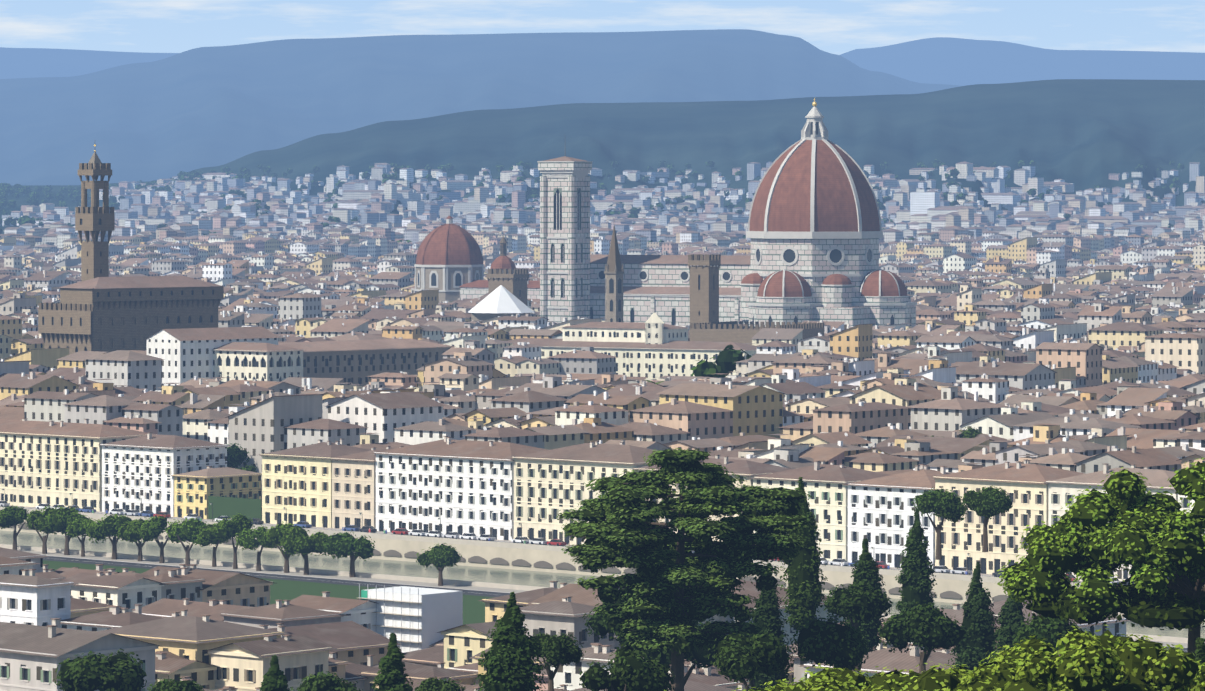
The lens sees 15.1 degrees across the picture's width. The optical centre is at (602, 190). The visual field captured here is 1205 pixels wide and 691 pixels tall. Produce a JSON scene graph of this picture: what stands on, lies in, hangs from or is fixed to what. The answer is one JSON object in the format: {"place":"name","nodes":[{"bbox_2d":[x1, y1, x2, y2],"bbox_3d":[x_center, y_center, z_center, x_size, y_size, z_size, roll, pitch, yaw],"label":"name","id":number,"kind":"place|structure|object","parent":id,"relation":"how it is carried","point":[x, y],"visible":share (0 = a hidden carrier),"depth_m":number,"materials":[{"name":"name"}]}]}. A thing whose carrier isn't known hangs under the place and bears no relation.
{"place":"outdoors","nodes":[
{"label":"outdoors","id":0,"kind":"place"},
{"bbox_2d":[0,29,959,184],"bbox_3d":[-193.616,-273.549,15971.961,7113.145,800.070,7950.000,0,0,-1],"label":"mountain","id":1,"kind":"structure","parent":0,"point":[185,111],"depth_m":16966.60,"materials":[{"name":"blue"}]},
{"bbox_2d":[0,79,1204,233],"bbox_3d":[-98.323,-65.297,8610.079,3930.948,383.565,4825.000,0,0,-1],"label":"hill","id":2,"kind":"structure","parent":0,"point":[1082,134],"depth_m":9616.50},
{"bbox_2d":[0,0,1204,54],"bbox_3d":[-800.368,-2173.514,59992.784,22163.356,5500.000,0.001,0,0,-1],"label":"sky","id":3,"kind":"structure","parent":0,"point":[838,27],"depth_m":60003.67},
{"bbox_2d":[0,37,1204,85],"bbox_3d":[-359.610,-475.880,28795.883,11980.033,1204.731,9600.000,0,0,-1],"label":"distant mountains","id":4,"kind":"structure","parent":0,"point":[952,61],"depth_m":31124.74,"materials":[{"name":"blue"}]},
{"bbox_2d":[0,513,1204,624],"bbox_3d":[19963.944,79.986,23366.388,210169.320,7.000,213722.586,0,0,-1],"label":"embankment wall","id":5,"kind":"structure","parent":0,"point":[473,609],"depth_m":922.40,"materials":[{"name":"stone"}]},
{"bbox_2d":[38,144,223,354],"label":"palace with tower","id":6,"kind":"structure","parent":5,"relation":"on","point":[97,308],"depth_m":1546.61,"materials":[{"name":"stone"}]},
{"bbox_2d":[145,285,756,386],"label":"large buildings","id":7,"kind":"structure","parent":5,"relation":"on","point":[653,346],"depth_m":1450.34,"materials":[{"name":"paint"}]},
{"bbox_2d":[414,215,539,305],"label":"san lorenzo domes","id":8,"kind":"structure","parent":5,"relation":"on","point":[449,265],"depth_m":2331.86,"materials":[{"name":"tile"}]},
{"bbox_2d":[537,156,592,322],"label":"bell tower","id":9,"kind":"structure","parent":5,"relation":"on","point":[564,236],"depth_m":2014.52,"materials":[{"name":"stone"}]},
{"bbox_2d":[0,489,1133,601],"bbox_3d":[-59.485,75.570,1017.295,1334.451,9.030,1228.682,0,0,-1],"label":"road parapet","id":10,"kind":"structure","parent":5,"relation":"on","point":[844,565],"depth_m":981.70,"materials":[{"name":"beige stone"}]},
{"bbox_2d":[0,547,1163,690],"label":"foreground houses","id":11,"kind":"structure","parent":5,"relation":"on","point":[208,630],"depth_m":645.91,"materials":[{"name":"stone"}]},
{"bbox_2d":[551,225,623,338],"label":"church spire","id":12,"kind":"structure","parent":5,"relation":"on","point":[614,271],"depth_m":1745.80,"materials":[{"name":"brown stone"},{"name":"terracotta"}]},
{"bbox_2d":[0,159,1184,386],"bbox_3d":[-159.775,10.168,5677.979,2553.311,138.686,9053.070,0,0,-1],"label":"town trees","id":13,"kind":"object","parent":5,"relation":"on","point":[728,359],"visible":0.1,"depth_m":8215.33,"materials":[{"name":"green plant"}]},
{"bbox_2d":[0,418,1204,580],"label":"riverfront buildings","id":14,"kind":"structure","parent":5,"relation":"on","point":[500,490],"depth_m":1002.85,"materials":[{"name":"beige paint"}]},
{"bbox_2d":[0,230,1204,498],"bbox_3d":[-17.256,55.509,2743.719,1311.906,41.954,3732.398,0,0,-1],"label":"city buildings","id":15,"kind":"structure","parent":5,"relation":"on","point":[1066,350],"depth_m":1352.99,"materials":[{"name":"paint"}]},
{"bbox_2d":[0,162,1204,250],"bbox_3d":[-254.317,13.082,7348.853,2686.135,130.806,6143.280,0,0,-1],"label":"distant city buildings","id":16,"kind":"structure","parent":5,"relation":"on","point":[931,214],"depth_m":7420.17,"materials":[{"name":"paint"}]},
{"bbox_2d":[0,544,1204,651],"bbox_3d":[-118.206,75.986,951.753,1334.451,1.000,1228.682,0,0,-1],"label":"riverbank","id":17,"kind":"structure","parent":5,"relation":"on","point":[474,588],"depth_m":900.41,"materials":[{"name":"stone"}]},
{"bbox_2d":[0,426,981,585],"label":"riverside trees","id":18,"kind":"object","parent":17,"relation":"on","point":[289,537],"visible":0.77,"depth_m":924.95,"materials":[{"name":"green plant"}]},
{"bbox_2d":[590,98,916,327],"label":"cathedral","id":19,"kind":"structure","parent":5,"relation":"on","point":[814,232],"depth_m":1979.96,"materials":[{"name":"stone"}]},
{"bbox_2d":[0,530,1204,637],"bbox_3d":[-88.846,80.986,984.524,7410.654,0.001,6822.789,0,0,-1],"label":"river","id":20,"kind":"structure","parent":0,"point":[454,572],"depth_m":984.01,"materials":[{"name":"green"}]},
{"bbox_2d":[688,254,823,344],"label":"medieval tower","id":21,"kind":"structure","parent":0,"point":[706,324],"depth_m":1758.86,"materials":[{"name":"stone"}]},
{"bbox_3d":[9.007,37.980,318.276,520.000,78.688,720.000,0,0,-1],"label":"hillside","id":22,"kind":"structure","parent":0,"visible":0},
{"bbox_2d":[52,485,1195,690],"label":"evergreen trees","id":23,"kind":"object","parent":22,"relation":"on","point":[741,658],"visible":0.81,"depth_m":435.43,"materials":[{"name":"green plant"}]},
{"bbox_2d":[556,448,817,690],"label":"cedar of lebanon","id":24,"kind":"object","parent":22,"relation":"on","point":[674,587],"visible":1,"depth_m":424.62,"materials":[{"name":"green plant"}]},
{"bbox_2d":[260,477,1204,690],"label":"cypress trees","id":25,"kind":"object","parent":22,"relation":"on","point":[509,656],"visible":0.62,"depth_m":466.87,"materials":[{"name":"green plant"}]},
{"bbox_2d":[664,625,1204,690],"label":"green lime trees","id":26,"kind":"object","parent":22,"relation":"on","point":[1107,660],"visible":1,"depth_m":228.06,"materials":[{"name":"green plant"}]},
{"bbox_2d":[997,458,1204,657],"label":"stone pine tree","id":27,"kind":"object","parent":22,"relation":"on","point":[1156,540],"visible":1,"depth_m":327.87,"materials":[{"name":"green plant"}]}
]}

